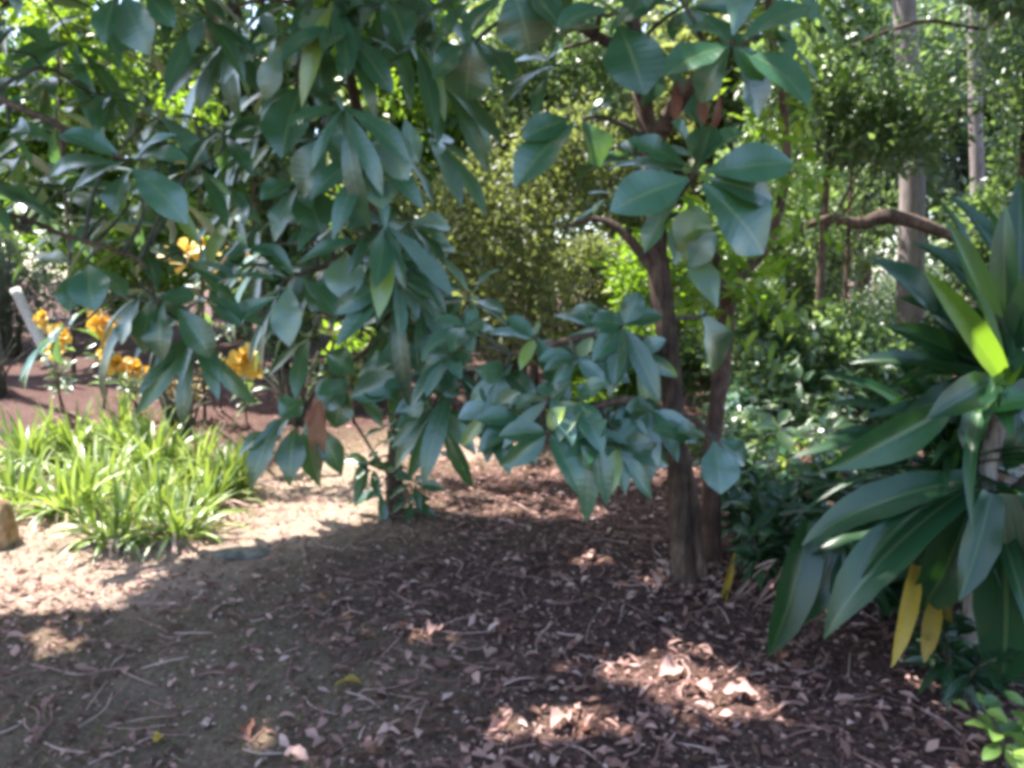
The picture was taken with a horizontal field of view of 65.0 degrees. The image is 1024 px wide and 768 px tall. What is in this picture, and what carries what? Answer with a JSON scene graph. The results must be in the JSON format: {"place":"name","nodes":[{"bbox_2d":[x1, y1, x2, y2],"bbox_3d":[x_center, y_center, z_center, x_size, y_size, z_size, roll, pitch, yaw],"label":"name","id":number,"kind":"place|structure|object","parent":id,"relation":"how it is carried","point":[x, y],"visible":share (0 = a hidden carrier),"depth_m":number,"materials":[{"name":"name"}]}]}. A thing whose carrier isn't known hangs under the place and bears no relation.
{"place":"outdoors","nodes":[
{"label":"outdoors","id":0,"kind":"place"},
{"bbox_2d":[0,0,958,280],"label":"sky","id":1,"kind":"structure","parent":0,"point":[254,8],"materials":[{"name":"white"}]},
{"bbox_2d":[0,281,1023,767],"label":"ground","id":2,"kind":"structure","parent":0,"point":[28,393],"depth_m":3.40,"materials":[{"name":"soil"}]},
{"bbox_2d":[0,499,19,549],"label":"stone","id":3,"kind":"object","parent":2,"relation":"on","point":[9,532],"visible":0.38,"depth_m":4.54,"materials":[{"name":"beige stone"}]},
{"bbox_2d":[0,334,24,396],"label":"shrub","id":4,"kind":"object","parent":2,"relation":"on","point":[3,391],"visible":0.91,"depth_m":9.04,"materials":[{"name":"green plant"}]},
{"bbox_2d":[0,223,29,287],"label":"shrub","id":5,"kind":"object","parent":2,"relation":"on","point":[14,239],"visible":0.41,"depth_m":14.59,"materials":[{"name":"green plant"}]},
{"bbox_2d":[0,0,51,316],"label":"leafy tree","id":6,"kind":"object","parent":2,"relation":"on","point":[14,222],"visible":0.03,"depth_m":17.95,"materials":[{"name":"green plant"}]},
{"bbox_2d":[0,444,62,519],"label":"lily clump","id":7,"kind":"object","parent":2,"relation":"on","point":[8,478],"visible":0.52,"depth_m":5.32,"materials":[{"name":"green plant"}]},
{"bbox_2d":[10,287,56,365],"bbox_3d":[-6.493,-0.715,10.935,0.582,1.208,0.141,1,7,5],"label":"wooden post","id":8,"kind":"object","parent":2,"relation":"on","point":[37,335],"visible":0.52,"depth_m":10.87,"materials":[{"name":"white wood"}]},
{"bbox_2d":[0,226,80,357],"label":"shrub","id":9,"kind":"object","parent":2,"relation":"on","point":[7,322],"visible":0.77,"depth_m":11.65,"materials":[{"name":"green plant"}]},
{"bbox_2d":[0,396,98,479],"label":"lily clump","id":10,"kind":"object","parent":2,"relation":"on","point":[35,447],"visible":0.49,"depth_m":6.38,"materials":[{"name":"green plant"}]},
{"bbox_2d":[32,308,81,412],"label":"flowering plant","id":11,"kind":"object","parent":2,"relation":"on","point":[40,318],"visible":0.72,"depth_m":7.00,"materials":[{"name":"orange plant"}]},
{"bbox_2d":[0,397,123,473],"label":"lily clump","id":12,"kind":"object","parent":2,"relation":"on","point":[81,435],"visible":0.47,"depth_m":6.51,"materials":[{"name":"green plant"}]},
{"bbox_2d":[0,442,138,532],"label":"lily clump","id":13,"kind":"object","parent":2,"relation":"on","point":[64,484],"visible":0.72,"depth_m":5.16,"materials":[{"name":"green plant"}]},
{"bbox_2d":[0,0,176,329],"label":"leafy tree","id":14,"kind":"object","parent":2,"relation":"on","point":[39,148],"visible":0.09,"depth_m":13.81,"materials":[{"name":"green plant"}]},
{"bbox_2d":[18,0,159,382],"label":"leafy tree","id":15,"kind":"object","parent":2,"relation":"on","point":[65,93],"visible":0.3,"depth_m":9.37,"materials":[{"name":"green plant"}]},
{"bbox_2d":[31,191,167,318],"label":"shrub","id":16,"kind":"object","parent":2,"relation":"on","point":[50,245],"visible":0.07,"depth_m":14.48,"materials":[{"name":"green plant"}]},
{"bbox_2d":[82,307,118,407],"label":"flowering plant","id":17,"kind":"object","parent":2,"relation":"on","point":[96,324],"visible":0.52,"depth_m":6.61,"materials":[{"name":"orange plant"}]},
{"bbox_2d":[19,418,186,502],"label":"lily clump","id":18,"kind":"object","parent":2,"relation":"on","point":[103,454],"visible":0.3,"depth_m":5.75,"materials":[{"name":"green plant"}]},
{"bbox_2d":[0,0,226,420],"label":"sapling","id":19,"kind":"object","parent":2,"relation":"on","point":[180,98],"visible":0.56,"depth_m":5.99,"materials":[{"name":"green plant"}]},
{"bbox_2d":[37,471,196,568],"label":"lily clump","id":20,"kind":"object","parent":2,"relation":"on","point":[107,516],"visible":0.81,"depth_m":4.63,"materials":[{"name":"green plant"}]},
{"bbox_2d":[52,387,192,463],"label":"lily clump","id":21,"kind":"object","parent":2,"relation":"on","point":[125,417],"visible":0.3,"depth_m":6.93,"materials":[{"name":"green plant"}]},
{"bbox_2d":[90,341,159,407],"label":"flowering plant","id":22,"kind":"object","parent":2,"relation":"on","point":[127,367],"visible":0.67,"depth_m":6.61,"materials":[{"name":"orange plant"}]},
{"bbox_2d":[0,0,263,427],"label":"broadleaf tree","id":23,"kind":"object","parent":2,"relation":"on","point":[134,24],"visible":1,"depth_m":4.18,"materials":[{"name":"green plant"}]},
{"bbox_2d":[45,187,220,351],"bbox_3d":[-5.380,-1.683,11.806,2.335,2.505,1.834,0,7,0],"label":"shrub","id":24,"kind":"object","parent":2,"relation":"on","point":[118,264],"visible":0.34,"depth_m":11.38,"materials":[{"name":"green plant"}]},
{"bbox_2d":[58,439,220,520],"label":"lily clump","id":25,"kind":"object","parent":2,"relation":"on","point":[153,474],"visible":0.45,"depth_m":5.28,"materials":[{"name":"green plant"}]},
{"bbox_2d":[90,403,215,480],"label":"lily clump","id":26,"kind":"object","parent":2,"relation":"on","point":[157,442],"visible":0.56,"depth_m":6.42,"materials":[{"name":"green plant"}]},
{"bbox_2d":[73,457,260,561],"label":"lily clump","id":27,"kind":"object","parent":2,"relation":"on","point":[177,523],"visible":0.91,"depth_m":4.75,"materials":[{"name":"green plant"}]},
{"bbox_2d":[137,357,214,436],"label":"shrub","id":28,"kind":"object","parent":2,"relation":"on","point":[170,402],"visible":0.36,"depth_m":7.47,"materials":[{"name":"green plant"}]},
{"bbox_2d":[127,354,226,407],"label":"leafy shrub","id":29,"kind":"object","parent":2,"relation":"on","point":[196,395],"visible":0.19,"depth_m":8.00,"materials":[{"name":"green plant"}]},
{"bbox_2d":[136,417,234,481],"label":"lily clump","id":30,"kind":"object","parent":2,"relation":"on","point":[199,452],"visible":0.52,"depth_m":6.39,"materials":[{"name":"green plant"}]},
{"bbox_2d":[132,445,270,523],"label":"lily clump","id":31,"kind":"object","parent":2,"relation":"on","point":[214,491],"visible":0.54,"depth_m":5.31,"materials":[{"name":"green plant"}]},
{"bbox_2d":[157,236,250,410],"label":"flowering plant","id":32,"kind":"object","parent":2,"relation":"on","point":[183,245],"visible":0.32,"depth_m":6.49,"materials":[{"name":"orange plant"}]},
{"bbox_2d":[130,0,284,316],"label":"leafy tree","id":33,"kind":"object","parent":2,"relation":"on","point":[165,50],"visible":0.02,"depth_m":17.19,"materials":[{"name":"green plant"}]},
{"bbox_2d":[111,0,336,337],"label":"leafy tree","id":34,"kind":"object","parent":2,"relation":"on","point":[147,101],"visible":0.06,"depth_m":12.38,"materials":[{"name":"green plant"}]},
{"bbox_2d":[186,430,285,501],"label":"lily clump","id":35,"kind":"object","parent":2,"relation":"on","point":[228,461],"visible":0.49,"depth_m":5.61,"materials":[{"name":"green plant"}]},
{"bbox_2d":[172,4,309,381],"bbox_3d":[-3.335,-2.252,9.623,1.938,4.702,1.370,4,9,30],"label":"leafy tree","id":36,"kind":"object","parent":2,"relation":"on","point":[279,164],"visible":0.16,"depth_m":9.18,"materials":[{"name":"green plant"}]},
{"bbox_2d":[213,546,270,560],"bbox_3d":[-1.507,0.958,4.523,0.324,0.070,0.183,0,7,0],"label":"stone","id":37,"kind":"object","parent":2,"relation":"on","point":[240,553],"visible":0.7,"depth_m":4.46,"materials":[{"name":"grey stone"}]},
{"bbox_2d":[226,342,269,422],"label":"flowering plant","id":38,"kind":"object","parent":2,"relation":"on","point":[240,365],"visible":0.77,"depth_m":5.86,"materials":[{"name":"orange plant"}]},
{"bbox_2d":[204,152,328,367],"bbox_3d":[-2.984,-1.645,10.497,1.940,2.979,1.299,-5,9,-32],"label":"shrub","id":39,"kind":"object","parent":2,"relation":"on","point":[291,251],"visible":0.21,"depth_m":10.33,"materials":[{"name":"green plant"}]},
{"bbox_2d":[261,351,329,425],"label":"shrub","id":40,"kind":"object","parent":2,"relation":"on","point":[279,388],"visible":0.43,"depth_m":7.88,"materials":[{"name":"green plant"}]},
{"bbox_2d":[283,745,307,759],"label":"fallen leaf","id":41,"kind":"object","parent":2,"relation":"on","point":[298,752],"visible":1,"depth_m":2.52,"materials":[{"name":"beige plant"}]},
{"bbox_2d":[164,0,506,521],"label":"broadleaf tree","id":42,"kind":"object","parent":2,"relation":"on","point":[368,291],"visible":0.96,"depth_m":4.47,"materials":[{"name":"green plant"}]},
{"bbox_2d":[312,347,367,389],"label":"leafy shrub","id":43,"kind":"object","parent":2,"relation":"on","point":[352,377],"visible":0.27,"depth_m":8.36,"materials":[{"name":"green plant"}]},
{"bbox_2d":[318,67,418,421],"bbox_3d":[-1.084,-0.921,6.589,0.768,3.013,2.588,-1,7,-6],"label":"sapling","id":44,"kind":"object","parent":2,"relation":"on","point":[357,342],"visible":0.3,"depth_m":5.71,"materials":[{"name":"green plant"}]},
{"bbox_2d":[291,152,449,402],"bbox_3d":[-1.487,-1.125,8.575,1.698,2.746,1.095,-1,7,-8],"label":"shrub","id":45,"kind":"object","parent":2,"relation":"on","point":[396,202],"visible":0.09,"depth_m":8.41,"materials":[{"name":"green plant"}]},
{"bbox_2d":[297,0,453,177],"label":"leafy tree","id":46,"kind":"object","parent":2,"relation":"on","point":[317,4],"visible":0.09,"depth_m":9.35,"materials":[{"name":"green plant"}]},
{"bbox_2d":[287,0,505,323],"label":"leafy tree","id":47,"kind":"object","parent":2,"relation":"on","point":[451,130],"visible":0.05,"depth_m":12.79,"materials":[{"name":"green plant"}]},
{"bbox_2d":[361,259,500,376],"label":"shrub","id":48,"kind":"object","parent":2,"relation":"on","point":[412,320],"visible":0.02,"depth_m":10.13,"materials":[{"name":"green plant"}]},
{"bbox_2d":[0,451,1023,767],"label":"twig litter","id":49,"kind":"object","parent":2,"relation":"on","point":[680,687],"visible":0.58,"depth_m":3.26,"materials":[{"name":"brown plant"}]},
{"bbox_2d":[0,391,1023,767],"bbox_3d":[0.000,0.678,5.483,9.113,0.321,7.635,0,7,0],"label":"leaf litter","id":50,"kind":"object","parent":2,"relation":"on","point":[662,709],"visible":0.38,"depth_m":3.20,"materials":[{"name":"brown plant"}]},
{"bbox_2d":[397,76,627,404],"bbox_3d":[0.076,-1.247,7.763,1.915,3.375,2.181,-4,9,-30],"label":"shrub","id":51,"kind":"object","parent":2,"relation":"on","point":[513,286],"visible":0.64,"depth_m":7.26,"materials":[{"name":"green plant"}]},
{"bbox_2d":[451,0,631,405],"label":"leafy tree","id":52,"kind":"object","parent":2,"relation":"on","point":[598,79],"visible":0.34,"depth_m":8.03,"materials":[{"name":"green plant"}]},
{"bbox_2d":[446,0,660,339],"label":"leafy tree","id":53,"kind":"object","parent":2,"relation":"on","point":[627,97],"visible":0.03,"depth_m":12.18,"materials":[{"name":"green plant"}]},
{"bbox_2d":[551,706,572,727],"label":"fallen leaf","id":54,"kind":"object","parent":2,"relation":"on","point":[557,715],"visible":1,"depth_m":2.63,"materials":[{"name":"beige plant"}]},
{"bbox_2d":[576,719,606,733],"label":"fallen leaf","id":55,"kind":"object","parent":2,"relation":"on","point":[599,727],"visible":1,"depth_m":2.60,"materials":[{"name":"brown plant"}]},
{"bbox_2d":[538,230,646,339],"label":"shrub","id":56,"kind":"object","parent":2,"relation":"on","point":[598,298],"visible":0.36,"depth_m":9.48,"materials":[{"name":"green plant"}]},
{"bbox_2d":[544,306,681,443],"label":"shrub","id":57,"kind":"object","parent":2,"relation":"on","point":[577,377],"visible":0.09,"depth_m":6.79,"materials":[{"name":"green plant"}]},
{"bbox_2d":[410,0,838,593],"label":"broadleaf tree","id":58,"kind":"object","parent":2,"relation":"on","point":[644,424],"visible":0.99,"depth_m":3.68,"materials":[{"name":"green plant"}]},
{"bbox_2d":[572,182,679,324],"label":"shrub","id":59,"kind":"object","parent":2,"relation":"on","point":[628,221],"visible":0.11,"depth_m":13.21,"materials":[{"name":"green plant"}]},
{"bbox_2d":[564,0,742,244],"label":"leafy tree","id":60,"kind":"object","parent":2,"relation":"on","point":[662,34],"visible":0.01,"depth_m":17.41,"materials":[{"name":"green plant"}]},
{"bbox_2d":[596,200,744,397],"bbox_3d":[1.905,-0.929,8.849,1.899,2.286,1.246,0,7,0],"label":"shrub","id":61,"kind":"object","parent":2,"relation":"on","point":[626,267],"visible":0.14,"depth_m":8.74,"materials":[{"name":"green plant"}]},
{"bbox_2d":[658,653,682,675],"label":"fallen leaf","id":62,"kind":"object","parent":2,"relation":"on","point":[668,665],"visible":1,"depth_m":3.03,"materials":[{"name":"beige plant"}]},
{"bbox_2d":[587,0,817,304],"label":"leafy tree","id":63,"kind":"object","parent":2,"relation":"on","point":[675,137],"visible":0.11,"depth_m":13.49,"materials":[{"name":"green plant"}]},
{"bbox_2d":[686,403,740,486],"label":"undergrowth plant","id":64,"kind":"object","parent":2,"relation":"on","point":[699,445],"visible":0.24,"depth_m":5.62,"materials":[{"name":"green plant"}]},
{"bbox_2d":[584,0,858,573],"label":"slender tree","id":65,"kind":"object","parent":2,"relation":"on","point":[738,273],"visible":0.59,"depth_m":4.20,"materials":[{"name":"green plant"}]},
{"bbox_2d":[721,552,734,601],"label":"dead frond","id":66,"kind":"object","parent":2,"relation":"on","point":[728,579],"visible":0.88,"depth_m":3.83,"materials":[{"name":"yellow plant"}]},
{"bbox_2d":[679,296,783,420],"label":"shrub","id":67,"kind":"object","parent":2,"relation":"on","point":[691,366],"visible":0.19,"depth_m":7.52,"materials":[{"name":"green plant"}]},
{"bbox_2d":[723,681,756,695],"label":"fallen leaf","id":68,"kind":"object","parent":2,"relation":"on","point":[731,687],"visible":1,"depth_m":2.86,"materials":[{"name":"beige plant"}]},
{"bbox_2d":[701,395,793,487],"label":"undergrowth plant","id":69,"kind":"object","parent":2,"relation":"on","point":[759,448],"visible":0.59,"depth_m":5.10,"materials":[{"name":"green plant"}]},
{"bbox_2d":[725,379,776,470],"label":"leafy shrub","id":70,"kind":"object","parent":2,"relation":"on","point":[736,403],"visible":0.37,"depth_m":5.93,"materials":[{"name":"green plant"}]},
{"bbox_2d":[722,432,789,520],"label":"leafy shrub","id":71,"kind":"object","parent":2,"relation":"on","point":[748,481],"visible":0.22,"depth_m":4.90,"materials":[{"name":"green plant"}]},
{"bbox_2d":[731,530,791,602],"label":"dead frond","id":72,"kind":"object","parent":2,"relation":"on","point":[743,586],"visible":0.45,"depth_m":3.77,"materials":[{"name":"brown plant"}]},
{"bbox_2d":[721,466,810,544],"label":"undergrowth plant","id":73,"kind":"object","parent":2,"relation":"on","point":[740,499],"visible":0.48,"depth_m":4.36,"materials":[{"name":"green plant"}]},
{"bbox_2d":[752,566,782,612],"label":"dead frond","id":74,"kind":"object","parent":2,"relation":"on","point":[769,585],"visible":0.46,"depth_m":3.70,"materials":[{"name":"brown plant"}]},
{"bbox_2d":[726,504,810,594],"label":"leafy shrub","id":75,"kind":"object","parent":2,"relation":"on","point":[761,548],"visible":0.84,"depth_m":3.87,"materials":[{"name":"green plant"}]},
{"bbox_2d":[697,276,851,449],"bbox_3d":[2.108,-0.084,6.267,1.122,1.602,0.888,-3,8,-20],"label":"shrub","id":76,"kind":"object","parent":2,"relation":"on","point":[758,377],"visible":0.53,"depth_m":6.08,"materials":[{"name":"green plant"}]},
{"bbox_2d":[763,436,798,482],"bbox_3d":[1.838,0.589,5.618,0.348,0.439,0.595,7,10,42],"label":"croton","id":77,"kind":"object","parent":2,"relation":"on","point":[772,439],"visible":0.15,"depth_m":5.56,"materials":[{"name":"green plant"}]},
{"bbox_2d":[697,117,898,353],"bbox_3d":[3.043,-1.280,8.403,2.038,3.184,1.725,-5,9,-35],"label":"shrub","id":78,"kind":"object","parent":2,"relation":"on","point":[807,290],"visible":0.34,"depth_m":8.27,"materials":[{"name":"green plant"}]},
{"bbox_2d":[750,440,845,541],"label":"undergrowth plant","id":79,"kind":"object","parent":2,"relation":"on","point":[779,482],"visible":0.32,"depth_m":4.30,"materials":[{"name":"green plant"}]},
{"bbox_2d":[746,471,856,546],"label":"undergrowth plant","id":80,"kind":"object","parent":2,"relation":"on","point":[765,518],"visible":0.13,"depth_m":3.93,"materials":[{"name":"green plant"}]},
{"bbox_2d":[753,405,864,497],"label":"leafy shrub","id":81,"kind":"object","parent":2,"relation":"on","point":[830,419],"visible":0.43,"depth_m":4.67,"materials":[{"name":"green plant"}]},
{"bbox_2d":[724,202,897,326],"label":"shrub","id":82,"kind":"object","parent":2,"relation":"on","point":[868,266],"depth_m":13.98,"materials":[{"name":"green plant"}]},
{"bbox_2d":[780,364,868,471],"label":"undergrowth plant","id":83,"kind":"object","parent":2,"relation":"on","point":[799,398],"visible":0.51,"depth_m":5.70,"materials":[{"name":"green plant"}]},
{"bbox_2d":[724,0,967,314],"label":"leafy tree","id":84,"kind":"object","parent":2,"relation":"on","point":[851,10],"visible":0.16,"depth_m":12.46,"materials":[{"name":"green plant"}]},
{"bbox_2d":[787,452,922,503],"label":"leafy shrub","id":85,"kind":"object","parent":2,"relation":"on","point":[837,495],"visible":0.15,"depth_m":4.00,"materials":[{"name":"green plant"}]},
{"bbox_2d":[735,7,982,444],"bbox_3d":[2.802,-1.161,6.828,1.875,3.690,1.285,2,8,15],"label":"leafy tree","id":86,"kind":"object","parent":2,"relation":"on","point":[895,133],"visible":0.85,"depth_m":6.45,"materials":[{"name":"green plant"}]},
{"bbox_2d":[820,106,908,358],"bbox_3d":[3.138,-1.005,7.454,0.834,3.178,0.607,0,7,0],"label":"leafy tree","id":87,"kind":"object","parent":2,"relation":"on","point":[853,165],"visible":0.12,"depth_m":7.44,"materials":[{"name":"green plant"}]},
{"bbox_2d":[804,285,952,425],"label":"shrub","id":88,"kind":"object","parent":2,"relation":"on","point":[862,335],"visible":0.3,"depth_m":6.23,"materials":[{"name":"green plant"}]},
{"bbox_2d":[846,541,921,620],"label":"undergrowth plant","id":89,"kind":"object","parent":2,"relation":"on","point":[887,598],"visible":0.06,"depth_m":3.36,"materials":[{"name":"green plant"}]},
{"bbox_2d":[767,177,1023,685],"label":"cane plant","id":90,"kind":"object","parent":2,"relation":"on","point":[913,520],"visible":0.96,"depth_m":2.72,"materials":[{"name":"green plant"}]},
{"bbox_2d":[781,344,1023,622],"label":"strap leaved plant","id":91,"kind":"object","parent":2,"relation":"on","point":[944,444],"visible":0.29,"depth_m":3.07,"materials":[{"name":"green plant"}]},
{"bbox_2d":[853,2,957,315],"bbox_3d":[7.939,-5.830,17.902,4.212,8.840,3.210,4,9,31],"label":"leafy tree","id":92,"kind":"object","parent":2,"relation":"on","point":[866,278],"depth_m":18.19,"materials":[{"name":"green plant"}]},
{"bbox_2d":[848,258,964,348],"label":"shrub","id":93,"kind":"object","parent":2,"relation":"on","point":[886,286],"visible":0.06,"depth_m":9.57,"materials":[{"name":"green plant"}]},
{"bbox_2d":[892,0,925,344],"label":"grey tree","id":94,"kind":"object","parent":2,"relation":"on","point":[912,194],"visible":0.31,"depth_m":7.81,"materials":[{"name":"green plant"}]},
{"bbox_2d":[896,186,1004,280],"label":"shrub","id":95,"kind":"object","parent":2,"relation":"on","point":[932,238],"visible":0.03,"depth_m":13.56,"materials":[{"name":"green plant"}]},
{"bbox_2d":[893,0,1023,201],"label":"leafy tree","id":96,"kind":"object","parent":2,"relation":"on","point":[1016,102],"visible":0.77,"depth_m":6.46,"materials":[{"name":"green plant"}]},
{"bbox_2d":[851,19,1014,47],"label":"dead branch","id":97,"kind":"object","parent":96,"relation":"attached to","point":[909,24],"visible":0.79,"depth_m":6.50,"materials":[{"name":"brown wood"}]},
{"bbox_2d":[895,605,1023,719],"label":"undergrowth plant","id":98,"kind":"object","parent":2,"relation":"on","point":[963,672],"visible":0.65,"depth_m":2.79,"materials":[{"name":"green plant"}]},
{"bbox_2d":[914,87,1019,327],"bbox_3d":[4.433,-1.091,7.201,1.622,3.260,1.316,0,7,0],"label":"shrub","id":99,"kind":"object","parent":2,"relation":"on","point":[996,204],"visible":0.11,"depth_m":6.99,"materials":[{"name":"green plant"}]},
{"bbox_2d":[916,0,1023,235],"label":"leafy tree","id":100,"kind":"object","parent":2,"relation":"on","point":[956,168],"visible":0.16,"depth_m":13.40,"materials":[{"name":"green plant"}]},
{"bbox_2d":[965,6,988,306],"bbox_3d":[4.841,-3.179,8.383,1.877,7.006,1.792,0,7,0],"label":"grey tree","id":101,"kind":"object","parent":2,"relation":"on","point":[977,161],"visible":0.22,"depth_m":8.57,"materials":[{"name":"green plant"}]},
{"bbox_2d":[953,691,1023,767],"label":"seedling","id":102,"kind":"object","parent":2,"relation":"on","point":[1000,730],"visible":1,"depth_m":2.42,"materials":[{"name":"green plant"}]},
{"bbox_2d":[956,0,1023,483],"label":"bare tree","id":103,"kind":"object","parent":2,"relation":"on","point":[996,14],"visible":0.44,"depth_m":4.16,"materials":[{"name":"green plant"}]},
{"bbox_2d":[790,208,970,242],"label":"dead branch","id":104,"kind":"object","parent":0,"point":[891,216],"visible":0.82,"depth_m":5.72,"materials":[{"name":"wood"}]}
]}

